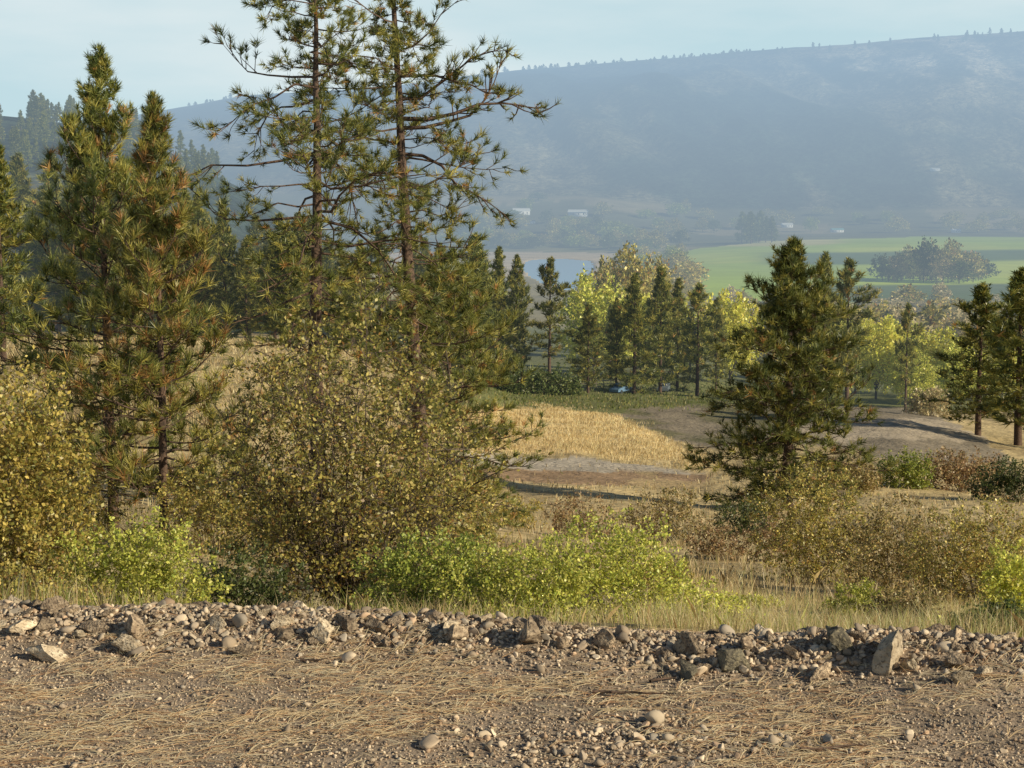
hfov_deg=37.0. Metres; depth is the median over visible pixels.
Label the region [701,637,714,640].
berm rock
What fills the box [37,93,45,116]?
conifer
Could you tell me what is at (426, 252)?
pine tree
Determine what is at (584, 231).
broadleaf tree
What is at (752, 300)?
broadleaf tree
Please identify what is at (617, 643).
berm rock
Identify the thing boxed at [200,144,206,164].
conifer
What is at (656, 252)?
broadleaf tree
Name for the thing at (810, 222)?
broadleaf tree
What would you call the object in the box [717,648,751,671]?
berm boulder
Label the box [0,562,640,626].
weeds
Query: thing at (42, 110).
conifer
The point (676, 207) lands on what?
broadleaf tree
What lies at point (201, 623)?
berm rock
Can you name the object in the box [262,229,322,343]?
pine tree
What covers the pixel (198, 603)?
berm rock
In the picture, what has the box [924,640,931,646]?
berm rock
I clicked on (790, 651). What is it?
berm boulder
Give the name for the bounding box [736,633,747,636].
berm rock
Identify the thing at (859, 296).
broadleaf tree
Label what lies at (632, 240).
broadleaf tree
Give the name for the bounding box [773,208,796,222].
broadleaf tree
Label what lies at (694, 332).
pine tree
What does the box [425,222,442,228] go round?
broadleaf tree
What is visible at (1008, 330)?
pine tree
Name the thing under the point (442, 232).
broadleaf tree
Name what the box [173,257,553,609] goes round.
leafy shrub
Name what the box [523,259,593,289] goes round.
river
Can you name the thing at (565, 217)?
broadleaf tree
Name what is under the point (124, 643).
berm boulder
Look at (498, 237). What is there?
broadleaf tree
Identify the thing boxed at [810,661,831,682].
berm rock
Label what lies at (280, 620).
berm rock
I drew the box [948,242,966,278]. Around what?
broadleaf tree
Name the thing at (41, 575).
leafy shrub
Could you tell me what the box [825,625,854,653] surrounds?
berm boulder
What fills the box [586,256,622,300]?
broadleaf tree
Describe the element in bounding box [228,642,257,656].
berm boulder
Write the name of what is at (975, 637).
berm rock
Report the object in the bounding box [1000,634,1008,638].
berm rock
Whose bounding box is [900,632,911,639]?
berm rock
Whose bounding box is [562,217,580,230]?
broadleaf tree
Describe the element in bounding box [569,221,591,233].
broadleaf tree
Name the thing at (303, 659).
fallen stick
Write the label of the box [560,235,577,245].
broadleaf tree
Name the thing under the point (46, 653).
berm boulder
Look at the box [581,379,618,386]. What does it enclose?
rail fence
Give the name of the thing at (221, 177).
conifer
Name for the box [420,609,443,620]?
berm rock
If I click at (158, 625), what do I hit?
berm rock
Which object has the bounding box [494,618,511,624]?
berm rock
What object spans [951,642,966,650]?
berm rock
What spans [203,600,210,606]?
berm rock
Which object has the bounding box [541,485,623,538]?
shrub
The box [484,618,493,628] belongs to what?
berm rock
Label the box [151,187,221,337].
pine tree
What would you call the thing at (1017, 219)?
broadleaf tree
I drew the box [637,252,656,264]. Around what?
broadleaf tree
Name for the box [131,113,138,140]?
conifer
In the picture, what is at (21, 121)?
conifer
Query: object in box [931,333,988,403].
broadleaf tree
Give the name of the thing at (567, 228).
broadleaf tree
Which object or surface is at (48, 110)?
conifer
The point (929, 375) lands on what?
broadleaf tree
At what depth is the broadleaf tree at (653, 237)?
2441.17 m
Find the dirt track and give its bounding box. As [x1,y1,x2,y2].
[429,451,715,486]
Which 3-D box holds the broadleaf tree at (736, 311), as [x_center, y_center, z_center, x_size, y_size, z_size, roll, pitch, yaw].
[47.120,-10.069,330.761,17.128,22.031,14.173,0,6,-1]
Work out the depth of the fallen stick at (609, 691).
5.13 m
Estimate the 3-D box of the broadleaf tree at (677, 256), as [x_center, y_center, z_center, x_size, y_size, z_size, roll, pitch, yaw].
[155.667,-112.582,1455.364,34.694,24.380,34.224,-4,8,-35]
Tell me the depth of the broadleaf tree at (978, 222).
2846.98 m
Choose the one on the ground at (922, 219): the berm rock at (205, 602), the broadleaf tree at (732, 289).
the broadleaf tree at (732, 289)
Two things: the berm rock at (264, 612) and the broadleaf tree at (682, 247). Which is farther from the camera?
the broadleaf tree at (682, 247)
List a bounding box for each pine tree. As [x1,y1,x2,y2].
[0,42,246,532]
[0,142,49,361]
[1,203,36,334]
[2,151,44,307]
[10,153,75,329]
[11,188,72,332]
[20,194,77,332]
[28,90,270,540]
[39,161,108,299]
[40,167,101,324]
[52,176,122,336]
[77,168,155,336]
[139,0,488,512]
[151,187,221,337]
[163,191,229,337]
[196,199,252,338]
[200,209,229,292]
[209,239,243,327]
[217,240,264,338]
[220,235,268,339]
[240,212,269,300]
[245,237,295,342]
[247,234,268,326]
[250,212,308,340]
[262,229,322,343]
[265,231,309,337]
[274,0,561,521]
[290,212,327,340]
[305,218,333,326]
[321,252,349,344]
[322,235,339,333]
[329,239,391,350]
[329,265,369,350]
[347,245,549,529]
[365,225,404,333]
[385,234,429,346]
[417,237,430,319]
[419,242,473,367]
[443,268,496,376]
[452,231,516,369]
[467,276,497,367]
[479,245,529,376]
[497,253,542,366]
[523,255,576,382]
[563,302,613,392]
[595,302,617,378]
[600,272,668,394]
[601,297,632,382]
[631,297,663,382]
[635,265,689,392]
[653,277,702,391]
[673,308,703,379]
[678,281,724,395]
[681,235,902,512]
[699,297,732,391]
[793,250,866,409]
[826,257,883,407]
[892,302,926,412]
[919,281,1023,435]
[954,266,1023,445]
[1010,333,1023,431]
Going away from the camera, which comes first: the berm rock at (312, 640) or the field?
the berm rock at (312, 640)
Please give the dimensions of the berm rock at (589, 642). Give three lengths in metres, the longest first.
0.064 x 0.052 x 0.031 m
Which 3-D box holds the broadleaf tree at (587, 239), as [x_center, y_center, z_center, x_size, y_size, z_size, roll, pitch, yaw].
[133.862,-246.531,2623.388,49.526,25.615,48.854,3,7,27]
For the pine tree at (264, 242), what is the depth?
363.73 m
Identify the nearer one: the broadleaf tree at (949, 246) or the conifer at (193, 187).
the conifer at (193, 187)
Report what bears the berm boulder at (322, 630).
on the gravel pad at (885, 686)
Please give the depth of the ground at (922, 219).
194.22 m
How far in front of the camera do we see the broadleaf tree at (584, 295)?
327.56 m
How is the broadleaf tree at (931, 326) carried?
on the ground at (922, 219)
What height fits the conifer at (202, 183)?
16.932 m
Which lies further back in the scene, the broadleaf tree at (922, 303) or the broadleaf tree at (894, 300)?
the broadleaf tree at (922, 303)
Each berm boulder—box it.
[9,619,38,632]
[25,644,68,663]
[111,634,141,652]
[126,614,144,638]
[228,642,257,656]
[310,617,333,644]
[443,624,468,640]
[519,615,542,642]
[556,636,569,648]
[592,628,615,649]
[680,659,697,681]
[681,631,704,654]
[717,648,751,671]
[783,643,798,658]
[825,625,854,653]
[871,629,902,675]
[944,650,965,666]
[951,670,973,683]
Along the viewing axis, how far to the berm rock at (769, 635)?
5.56 m
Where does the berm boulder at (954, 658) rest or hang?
on the gravel pad at (885, 686)
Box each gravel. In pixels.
[252,694,1009,767]
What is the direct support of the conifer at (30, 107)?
on the hills
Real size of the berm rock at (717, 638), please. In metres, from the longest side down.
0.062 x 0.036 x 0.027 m
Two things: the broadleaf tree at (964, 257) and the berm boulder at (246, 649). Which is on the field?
the broadleaf tree at (964, 257)
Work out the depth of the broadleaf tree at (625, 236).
2563.35 m
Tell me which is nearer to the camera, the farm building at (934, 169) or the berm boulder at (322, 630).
the berm boulder at (322, 630)
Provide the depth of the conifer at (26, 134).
1038.68 m
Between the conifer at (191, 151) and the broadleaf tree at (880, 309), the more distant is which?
the conifer at (191, 151)
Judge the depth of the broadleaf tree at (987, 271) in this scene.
1390.78 m
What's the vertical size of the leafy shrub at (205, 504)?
1.772 m
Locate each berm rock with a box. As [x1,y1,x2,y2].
[0,603,6,609]
[0,619,5,628]
[8,594,22,602]
[20,607,33,615]
[29,599,41,608]
[35,616,59,631]
[40,595,68,611]
[49,607,61,615]
[53,612,65,619]
[58,606,78,613]
[72,630,85,637]
[79,620,109,634]
[96,609,114,616]
[135,608,148,616]
[148,611,158,616]
[150,623,162,628]
[193,601,202,604]
[197,620,206,626]
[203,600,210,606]
[208,615,226,629]
[211,633,218,638]
[255,607,269,617]
[270,613,295,630]
[276,627,297,640]
[279,600,294,607]
[286,609,294,615]
[290,601,302,609]
[298,635,306,640]
[304,627,314,637]
[308,637,319,644]
[326,616,333,621]
[336,613,357,632]
[354,609,365,613]
[364,616,386,631]
[373,634,383,645]
[382,638,387,648]
[387,614,402,627]
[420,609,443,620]
[443,620,458,634]
[456,613,469,619]
[481,613,491,624]
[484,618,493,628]
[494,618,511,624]
[512,619,523,628]
[531,615,550,627]
[572,623,589,629]
[586,636,596,647]
[589,645,597,649]
[613,640,620,645]
[631,631,646,640]
[658,662,669,669]
[659,646,672,660]
[672,639,693,654]
[697,663,711,672]
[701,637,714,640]
[706,629,718,635]
[712,636,723,643]
[712,641,725,646]
[714,633,728,637]
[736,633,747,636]
[740,635,755,650]
[751,646,761,653]
[754,623,764,635]
[765,630,775,641]
[806,626,823,632]
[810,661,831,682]
[813,636,821,644]
[823,652,831,658]
[847,656,861,665]
[850,630,868,641]
[867,624,878,628]
[872,640,880,646]
[893,661,899,668]
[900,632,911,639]
[900,658,917,671]
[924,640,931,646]
[925,623,950,631]
[925,636,936,640]
[946,628,961,638]
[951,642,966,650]
[954,625,967,633]
[960,641,978,652]
[971,635,979,641]
[975,665,992,677]
[985,633,1002,642]
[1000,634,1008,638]
[1007,632,1016,638]
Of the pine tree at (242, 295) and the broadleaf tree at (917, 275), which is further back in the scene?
the broadleaf tree at (917, 275)
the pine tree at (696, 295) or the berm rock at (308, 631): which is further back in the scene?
the pine tree at (696, 295)
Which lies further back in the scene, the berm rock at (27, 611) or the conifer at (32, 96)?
the conifer at (32, 96)
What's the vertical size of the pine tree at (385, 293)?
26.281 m
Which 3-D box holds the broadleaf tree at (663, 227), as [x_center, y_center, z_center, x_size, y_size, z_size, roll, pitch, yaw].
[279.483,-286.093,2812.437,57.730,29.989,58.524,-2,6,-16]
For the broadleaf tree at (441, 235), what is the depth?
2586.79 m
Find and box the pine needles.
[0,604,1023,767]
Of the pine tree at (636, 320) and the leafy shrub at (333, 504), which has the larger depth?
the pine tree at (636, 320)
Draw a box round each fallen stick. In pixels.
[300,658,326,660]
[592,690,673,693]
[649,677,675,682]
[799,744,867,750]
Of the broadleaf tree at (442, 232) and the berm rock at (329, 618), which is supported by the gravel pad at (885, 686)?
the berm rock at (329, 618)
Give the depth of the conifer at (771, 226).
2496.45 m
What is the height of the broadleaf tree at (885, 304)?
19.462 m
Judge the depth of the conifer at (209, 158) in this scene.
1223.10 m
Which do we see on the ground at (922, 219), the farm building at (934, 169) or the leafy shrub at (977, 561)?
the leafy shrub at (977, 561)
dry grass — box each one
[0,334,481,499]
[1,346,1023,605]
[437,400,731,472]
[618,576,1023,637]
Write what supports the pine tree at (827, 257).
on the dirt pad at (896, 431)
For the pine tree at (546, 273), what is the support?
on the ground at (922, 219)
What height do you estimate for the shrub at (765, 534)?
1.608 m
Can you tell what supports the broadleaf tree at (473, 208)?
on the ground at (922, 219)
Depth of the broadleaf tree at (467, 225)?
2757.15 m
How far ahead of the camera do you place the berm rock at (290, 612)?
5.84 m
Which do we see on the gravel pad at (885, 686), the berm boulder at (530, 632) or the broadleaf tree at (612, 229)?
the berm boulder at (530, 632)
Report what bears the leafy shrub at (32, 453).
on the ground at (922, 219)
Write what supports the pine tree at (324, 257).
on the ground at (922, 219)
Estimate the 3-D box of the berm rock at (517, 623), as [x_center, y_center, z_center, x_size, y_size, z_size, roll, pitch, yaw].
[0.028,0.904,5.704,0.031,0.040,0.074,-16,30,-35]
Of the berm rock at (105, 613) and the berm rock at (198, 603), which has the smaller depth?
the berm rock at (105, 613)
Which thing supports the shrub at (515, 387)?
on the ground at (922, 219)
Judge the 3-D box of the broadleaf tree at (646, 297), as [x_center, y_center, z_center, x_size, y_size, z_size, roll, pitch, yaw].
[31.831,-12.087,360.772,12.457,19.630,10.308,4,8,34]
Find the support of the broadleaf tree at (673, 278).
on the ground at (922, 219)
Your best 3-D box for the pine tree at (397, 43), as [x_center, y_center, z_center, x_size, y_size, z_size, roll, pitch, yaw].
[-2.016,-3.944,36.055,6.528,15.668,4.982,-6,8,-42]
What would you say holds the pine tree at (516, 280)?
on the ground at (922, 219)
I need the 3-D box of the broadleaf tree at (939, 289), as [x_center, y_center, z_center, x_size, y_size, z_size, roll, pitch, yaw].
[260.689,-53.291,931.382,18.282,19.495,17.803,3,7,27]
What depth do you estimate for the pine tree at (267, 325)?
236.37 m
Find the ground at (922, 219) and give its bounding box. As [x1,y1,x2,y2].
[0,191,1023,632]
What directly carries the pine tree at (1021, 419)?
on the ground at (922, 219)
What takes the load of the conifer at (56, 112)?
on the hills
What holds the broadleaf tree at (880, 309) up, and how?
on the ground at (922, 219)
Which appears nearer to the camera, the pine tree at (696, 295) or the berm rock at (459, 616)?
the berm rock at (459, 616)
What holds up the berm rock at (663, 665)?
on the gravel pad at (885, 686)
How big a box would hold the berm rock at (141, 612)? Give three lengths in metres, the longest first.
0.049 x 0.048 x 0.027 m
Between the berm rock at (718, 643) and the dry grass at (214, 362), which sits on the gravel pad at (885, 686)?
the berm rock at (718, 643)
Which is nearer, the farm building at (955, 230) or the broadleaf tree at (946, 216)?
the farm building at (955, 230)
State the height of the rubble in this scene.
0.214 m
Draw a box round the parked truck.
[609,383,631,393]
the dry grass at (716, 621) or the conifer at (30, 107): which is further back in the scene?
the conifer at (30, 107)
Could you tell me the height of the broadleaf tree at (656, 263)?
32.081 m
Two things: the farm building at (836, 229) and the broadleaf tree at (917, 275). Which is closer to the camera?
the broadleaf tree at (917, 275)
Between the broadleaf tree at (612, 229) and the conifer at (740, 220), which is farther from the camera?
the broadleaf tree at (612, 229)
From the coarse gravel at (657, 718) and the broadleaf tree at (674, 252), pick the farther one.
the broadleaf tree at (674, 252)
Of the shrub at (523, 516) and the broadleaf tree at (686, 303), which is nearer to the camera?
the shrub at (523, 516)
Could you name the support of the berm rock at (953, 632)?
on the gravel pad at (885, 686)
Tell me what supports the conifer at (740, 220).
on the ground at (922, 219)
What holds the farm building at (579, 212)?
on the ground at (922, 219)
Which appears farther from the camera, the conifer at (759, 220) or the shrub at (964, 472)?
the conifer at (759, 220)
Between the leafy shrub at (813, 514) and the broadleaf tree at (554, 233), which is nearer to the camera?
the leafy shrub at (813, 514)
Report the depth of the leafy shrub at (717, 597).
10.68 m
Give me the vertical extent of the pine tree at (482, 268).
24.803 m
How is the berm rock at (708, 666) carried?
on the gravel pad at (885, 686)
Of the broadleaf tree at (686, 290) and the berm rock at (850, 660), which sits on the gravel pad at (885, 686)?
the berm rock at (850, 660)
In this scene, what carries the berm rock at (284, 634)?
on the gravel pad at (885, 686)
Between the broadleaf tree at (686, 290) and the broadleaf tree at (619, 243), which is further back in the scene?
the broadleaf tree at (619, 243)
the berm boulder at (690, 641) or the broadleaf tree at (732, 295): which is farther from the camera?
the broadleaf tree at (732, 295)
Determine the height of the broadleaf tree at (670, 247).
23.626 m
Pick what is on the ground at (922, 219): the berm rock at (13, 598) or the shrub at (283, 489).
the shrub at (283, 489)
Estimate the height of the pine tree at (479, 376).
7.898 m
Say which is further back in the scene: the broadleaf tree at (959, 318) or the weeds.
the broadleaf tree at (959, 318)
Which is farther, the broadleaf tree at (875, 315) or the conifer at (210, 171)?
the conifer at (210, 171)
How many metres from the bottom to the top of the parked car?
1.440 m
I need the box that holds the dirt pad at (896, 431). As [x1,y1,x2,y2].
[615,400,1011,463]
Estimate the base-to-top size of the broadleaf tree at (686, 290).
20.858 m
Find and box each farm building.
[512,208,530,214]
[568,209,587,216]
[781,223,792,227]
[830,228,843,231]
[930,168,939,170]
[951,229,960,232]
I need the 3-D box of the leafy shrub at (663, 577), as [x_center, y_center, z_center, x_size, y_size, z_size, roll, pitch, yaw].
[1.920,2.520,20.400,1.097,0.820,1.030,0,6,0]
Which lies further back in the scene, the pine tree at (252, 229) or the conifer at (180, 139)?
the conifer at (180, 139)
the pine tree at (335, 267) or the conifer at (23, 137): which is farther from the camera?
the conifer at (23, 137)
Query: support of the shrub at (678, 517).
on the ground at (922, 219)
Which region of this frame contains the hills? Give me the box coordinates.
[0,31,1023,337]
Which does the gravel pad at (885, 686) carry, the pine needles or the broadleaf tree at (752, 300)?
the pine needles
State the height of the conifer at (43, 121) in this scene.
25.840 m
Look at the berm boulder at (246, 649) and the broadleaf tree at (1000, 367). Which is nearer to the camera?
the berm boulder at (246, 649)
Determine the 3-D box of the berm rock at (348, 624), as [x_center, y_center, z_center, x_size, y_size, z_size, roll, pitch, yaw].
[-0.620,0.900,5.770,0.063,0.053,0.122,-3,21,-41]
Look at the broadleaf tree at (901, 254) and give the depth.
1389.41 m
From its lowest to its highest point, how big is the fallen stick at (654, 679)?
0.015 m
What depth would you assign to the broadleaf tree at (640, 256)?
1489.72 m
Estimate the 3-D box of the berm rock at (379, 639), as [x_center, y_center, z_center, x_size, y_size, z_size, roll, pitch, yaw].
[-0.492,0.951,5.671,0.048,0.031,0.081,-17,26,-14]
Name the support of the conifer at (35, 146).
on the hills
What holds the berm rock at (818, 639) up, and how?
on the gravel pad at (885, 686)
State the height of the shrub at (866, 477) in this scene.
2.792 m
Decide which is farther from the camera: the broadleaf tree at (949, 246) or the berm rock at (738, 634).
the broadleaf tree at (949, 246)
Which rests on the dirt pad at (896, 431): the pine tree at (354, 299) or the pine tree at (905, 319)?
the pine tree at (905, 319)
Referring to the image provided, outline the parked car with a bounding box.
[657,383,670,391]
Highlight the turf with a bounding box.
[441,365,753,414]
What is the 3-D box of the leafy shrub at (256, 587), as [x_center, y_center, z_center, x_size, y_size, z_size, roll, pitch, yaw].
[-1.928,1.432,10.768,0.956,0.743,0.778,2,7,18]
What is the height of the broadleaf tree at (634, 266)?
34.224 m
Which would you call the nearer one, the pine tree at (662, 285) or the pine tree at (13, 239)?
the pine tree at (13, 239)
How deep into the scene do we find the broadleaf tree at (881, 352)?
328.17 m
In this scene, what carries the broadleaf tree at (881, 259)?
on the field
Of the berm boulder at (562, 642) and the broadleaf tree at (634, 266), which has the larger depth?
the broadleaf tree at (634, 266)
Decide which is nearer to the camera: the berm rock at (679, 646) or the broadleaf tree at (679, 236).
the berm rock at (679, 646)
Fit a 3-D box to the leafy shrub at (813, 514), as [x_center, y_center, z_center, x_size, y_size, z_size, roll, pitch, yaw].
[5.187,2.388,26.325,2.531,2.473,2.093,0,6,0]
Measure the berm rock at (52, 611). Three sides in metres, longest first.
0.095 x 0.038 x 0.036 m
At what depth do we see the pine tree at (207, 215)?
380.37 m
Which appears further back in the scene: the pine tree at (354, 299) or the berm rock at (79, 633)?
the pine tree at (354, 299)
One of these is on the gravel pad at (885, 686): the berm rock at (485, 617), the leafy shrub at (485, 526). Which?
the berm rock at (485, 617)
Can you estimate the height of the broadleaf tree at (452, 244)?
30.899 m
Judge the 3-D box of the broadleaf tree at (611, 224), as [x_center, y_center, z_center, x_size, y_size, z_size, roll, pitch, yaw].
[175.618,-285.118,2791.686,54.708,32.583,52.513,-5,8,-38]
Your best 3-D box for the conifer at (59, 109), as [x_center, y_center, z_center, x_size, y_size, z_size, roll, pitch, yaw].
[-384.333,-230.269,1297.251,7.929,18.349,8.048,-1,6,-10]
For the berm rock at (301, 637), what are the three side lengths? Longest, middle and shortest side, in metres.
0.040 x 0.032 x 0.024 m
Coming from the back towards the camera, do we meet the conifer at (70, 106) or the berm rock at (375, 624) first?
the conifer at (70, 106)
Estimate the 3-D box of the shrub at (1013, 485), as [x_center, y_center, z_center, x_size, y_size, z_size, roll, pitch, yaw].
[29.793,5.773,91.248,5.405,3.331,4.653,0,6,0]
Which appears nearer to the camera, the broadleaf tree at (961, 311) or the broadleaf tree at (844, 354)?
the broadleaf tree at (844, 354)
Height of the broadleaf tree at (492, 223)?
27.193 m
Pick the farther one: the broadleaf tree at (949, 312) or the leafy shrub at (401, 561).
the broadleaf tree at (949, 312)
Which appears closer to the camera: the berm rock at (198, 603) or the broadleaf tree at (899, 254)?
the berm rock at (198, 603)
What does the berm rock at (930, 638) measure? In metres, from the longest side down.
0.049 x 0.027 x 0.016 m
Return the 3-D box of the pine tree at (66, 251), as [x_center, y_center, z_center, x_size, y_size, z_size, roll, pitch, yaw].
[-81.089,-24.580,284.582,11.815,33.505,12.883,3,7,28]
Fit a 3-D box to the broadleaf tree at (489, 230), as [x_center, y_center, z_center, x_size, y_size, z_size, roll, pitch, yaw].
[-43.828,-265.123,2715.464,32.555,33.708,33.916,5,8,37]
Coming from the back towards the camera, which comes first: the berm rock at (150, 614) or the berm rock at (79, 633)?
the berm rock at (150, 614)
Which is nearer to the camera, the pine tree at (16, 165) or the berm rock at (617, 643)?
the berm rock at (617, 643)
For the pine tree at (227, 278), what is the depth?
349.32 m
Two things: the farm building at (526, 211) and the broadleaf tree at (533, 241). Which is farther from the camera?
the farm building at (526, 211)
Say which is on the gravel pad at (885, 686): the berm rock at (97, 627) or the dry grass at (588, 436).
the berm rock at (97, 627)
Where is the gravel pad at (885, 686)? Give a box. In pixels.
[0,600,1023,767]
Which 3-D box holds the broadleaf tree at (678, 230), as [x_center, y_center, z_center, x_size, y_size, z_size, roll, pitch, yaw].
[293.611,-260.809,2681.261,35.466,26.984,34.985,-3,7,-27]
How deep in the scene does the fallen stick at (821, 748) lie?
4.58 m
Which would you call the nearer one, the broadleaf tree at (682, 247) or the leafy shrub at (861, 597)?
the leafy shrub at (861, 597)
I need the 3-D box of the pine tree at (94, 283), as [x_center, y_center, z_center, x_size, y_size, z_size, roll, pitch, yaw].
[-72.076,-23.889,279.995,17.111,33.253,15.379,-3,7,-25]
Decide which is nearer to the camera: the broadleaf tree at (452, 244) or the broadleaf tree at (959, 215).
the broadleaf tree at (452, 244)
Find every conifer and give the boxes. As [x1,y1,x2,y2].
[0,121,5,141]
[8,126,23,157]
[16,110,25,134]
[21,134,28,157]
[22,139,34,166]
[23,129,31,150]
[24,118,33,142]
[25,101,32,121]
[26,101,33,123]
[27,116,34,137]
[28,89,36,107]
[29,95,40,122]
[31,137,38,158]
[36,119,41,139]
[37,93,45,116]
[38,111,51,143]
[38,137,49,164]
[39,107,50,130]
[44,99,54,122]
[50,102,54,120]
[50,120,59,143]
[53,106,58,122]
[57,102,61,121]
[59,140,70,166]
[62,100,68,121]
[66,100,74,113]
[122,125,134,156]
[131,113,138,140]
[134,108,139,133]
[134,121,142,144]
[171,156,183,188]
[175,130,185,155]
[182,149,192,177]
[187,139,196,164]
[189,171,199,196]
[191,149,201,172]
[193,153,202,178]
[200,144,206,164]
[200,149,207,170]
[201,169,208,189]
[204,164,216,193]
[205,152,213,173]
[210,148,217,169]
[212,151,221,176]
[216,175,231,203]
[733,211,745,242]
[740,215,752,242]
[743,211,761,243]
[753,217,763,241]
[756,210,765,241]
[758,216,770,241]
[764,216,778,241]
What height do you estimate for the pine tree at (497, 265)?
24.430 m
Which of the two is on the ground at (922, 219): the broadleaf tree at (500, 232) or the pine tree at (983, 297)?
the broadleaf tree at (500, 232)
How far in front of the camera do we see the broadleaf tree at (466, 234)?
2617.66 m
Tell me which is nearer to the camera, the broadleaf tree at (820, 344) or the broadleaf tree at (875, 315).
the broadleaf tree at (820, 344)
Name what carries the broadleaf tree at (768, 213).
on the ground at (922, 219)
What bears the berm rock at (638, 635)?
on the gravel pad at (885, 686)
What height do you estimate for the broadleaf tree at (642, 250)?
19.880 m
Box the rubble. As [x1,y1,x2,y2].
[0,597,1023,703]
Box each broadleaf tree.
[423,231,439,243]
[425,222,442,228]
[426,228,449,241]
[430,238,444,250]
[433,233,451,240]
[436,201,452,210]
[443,236,463,250]
[452,224,468,235]
[459,230,474,240]
[463,205,485,212]
[463,234,489,250]
[464,223,478,237]
[469,208,488,223]
[472,213,488,229]
[477,201,494,210]
[478,233,494,244]
[480,216,503,228]
[480,227,494,233]
[485,228,512,246]
[487,232,510,247]
[496,208,520,217]
[498,219,512,227]
[513,213,531,227]
[515,198,534,209]
[517,235,544,247]
[544,216,563,231]
[544,224,561,241]
[551,225,576,239]
[552,263,633,375]
[557,228,569,243]
[559,214,575,223]
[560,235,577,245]
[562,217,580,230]
[567,234,592,247]
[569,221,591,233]
[571,229,593,240]
[577,233,602,246]
[585,240,656,348]
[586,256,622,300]
[592,201,613,215]
[593,219,620,233]
[597,224,626,237]
[609,234,629,246]
[615,234,627,246]
[620,243,636,252]
[622,237,640,247]
[624,252,653,267]
[625,292,663,359]
[633,228,647,238]
[635,208,657,218]
[636,238,661,249]
[636,247,651,254]
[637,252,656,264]
[638,252,684,320]
[643,229,668,247]
[645,249,661,259]
[650,220,675,235]
[652,273,689,307]
[654,293,697,372]
[659,249,680,263]
[662,245,680,253]
[662,253,686,270]
[662,254,685,268]
[664,201,690,214]
[664,247,689,259]
[666,230,693,237]
[668,261,708,291]
[668,267,694,288]
[669,228,690,245]
[670,251,688,260]
[670,258,708,281]
[671,280,694,304]
[672,228,687,241]
[674,242,689,252]
[680,198,691,210]
[694,207,715,218]
[694,216,709,231]
[695,287,764,379]
[707,219,722,231]
[718,288,738,306]
[725,284,739,296]
[734,290,757,301]
[743,297,761,307]
[754,319,798,360]
[757,208,774,217]
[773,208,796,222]
[801,215,819,230]
[807,321,864,381]
[827,318,881,394]
[844,314,910,398]
[849,304,889,328]
[850,298,888,318]
[851,283,882,308]
[855,215,871,224]
[857,297,883,310]
[862,303,893,325]
[866,253,891,279]
[872,314,934,394]
[874,296,905,308]
[874,304,905,331]
[878,262,900,281]
[879,209,894,221]
[882,256,913,281]
[883,299,917,310]
[884,216,911,232]
[887,350,945,405]
[888,250,909,279]
[888,283,927,304]
[888,288,911,300]
[889,304,923,325]
[891,249,906,280]
[898,249,926,281]
[898,300,959,342]
[901,244,921,278]
[902,317,945,344]
[903,326,974,393]
[905,259,930,280]
[908,235,938,281]
[912,299,928,314]
[920,238,941,279]
[924,293,959,315]
[925,250,943,281]
[925,280,952,305]
[928,254,958,282]
[929,237,965,282]
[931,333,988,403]
[936,308,973,339]
[937,212,958,226]
[940,214,961,229]
[943,307,979,332]
[944,248,965,281]
[944,257,980,282]
[946,301,1002,316]
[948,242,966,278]
[949,210,966,221]
[957,250,982,281]
[962,250,989,281]
[963,218,992,232]
[973,339,1022,396]
[975,256,992,280]
[976,212,989,223]
[977,261,1001,278]
[989,294,1002,304]
[1008,213,1021,229]
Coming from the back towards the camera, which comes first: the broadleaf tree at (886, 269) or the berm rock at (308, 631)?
the broadleaf tree at (886, 269)
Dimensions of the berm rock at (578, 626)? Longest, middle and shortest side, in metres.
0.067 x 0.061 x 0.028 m
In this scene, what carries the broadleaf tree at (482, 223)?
on the ground at (922, 219)
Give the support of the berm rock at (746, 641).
on the gravel pad at (885, 686)
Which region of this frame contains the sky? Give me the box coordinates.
[0,0,1023,121]
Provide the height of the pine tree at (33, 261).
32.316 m
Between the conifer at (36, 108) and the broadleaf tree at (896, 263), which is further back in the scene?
the broadleaf tree at (896, 263)
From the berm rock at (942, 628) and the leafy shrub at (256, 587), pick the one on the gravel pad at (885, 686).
the berm rock at (942, 628)
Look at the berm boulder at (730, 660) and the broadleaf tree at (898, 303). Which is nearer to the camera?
the berm boulder at (730, 660)
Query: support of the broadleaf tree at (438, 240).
on the ground at (922, 219)
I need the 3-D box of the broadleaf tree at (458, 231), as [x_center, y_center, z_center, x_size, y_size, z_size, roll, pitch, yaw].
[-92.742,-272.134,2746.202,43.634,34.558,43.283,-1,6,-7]
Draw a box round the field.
[683,235,1023,307]
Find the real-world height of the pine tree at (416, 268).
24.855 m
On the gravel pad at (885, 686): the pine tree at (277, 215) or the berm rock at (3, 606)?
the berm rock at (3, 606)
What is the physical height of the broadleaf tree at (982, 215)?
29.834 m
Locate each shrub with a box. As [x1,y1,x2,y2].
[0,345,108,604]
[0,416,148,539]
[0,534,128,605]
[47,506,233,605]
[133,454,289,556]
[169,538,313,606]
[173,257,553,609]
[214,458,333,526]
[338,512,525,613]
[369,435,506,555]
[417,459,519,596]
[427,531,601,621]
[473,492,548,528]
[489,373,535,394]
[509,363,576,394]
[518,504,717,623]
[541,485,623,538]
[545,372,584,395]
[615,476,713,545]
[616,545,695,589]
[630,575,765,626]
[681,514,751,560]
[699,493,786,538]
[730,591,784,607]
[736,502,806,562]
[741,452,884,584]
[818,454,884,492]
[818,576,897,615]
[827,487,954,597]
[860,583,946,620]
[874,444,937,489]
[894,493,1023,605]
[901,385,952,417]
[909,445,1007,495]
[915,611,960,625]
[943,592,1023,632]
[962,537,1023,619]
[963,454,1023,502]

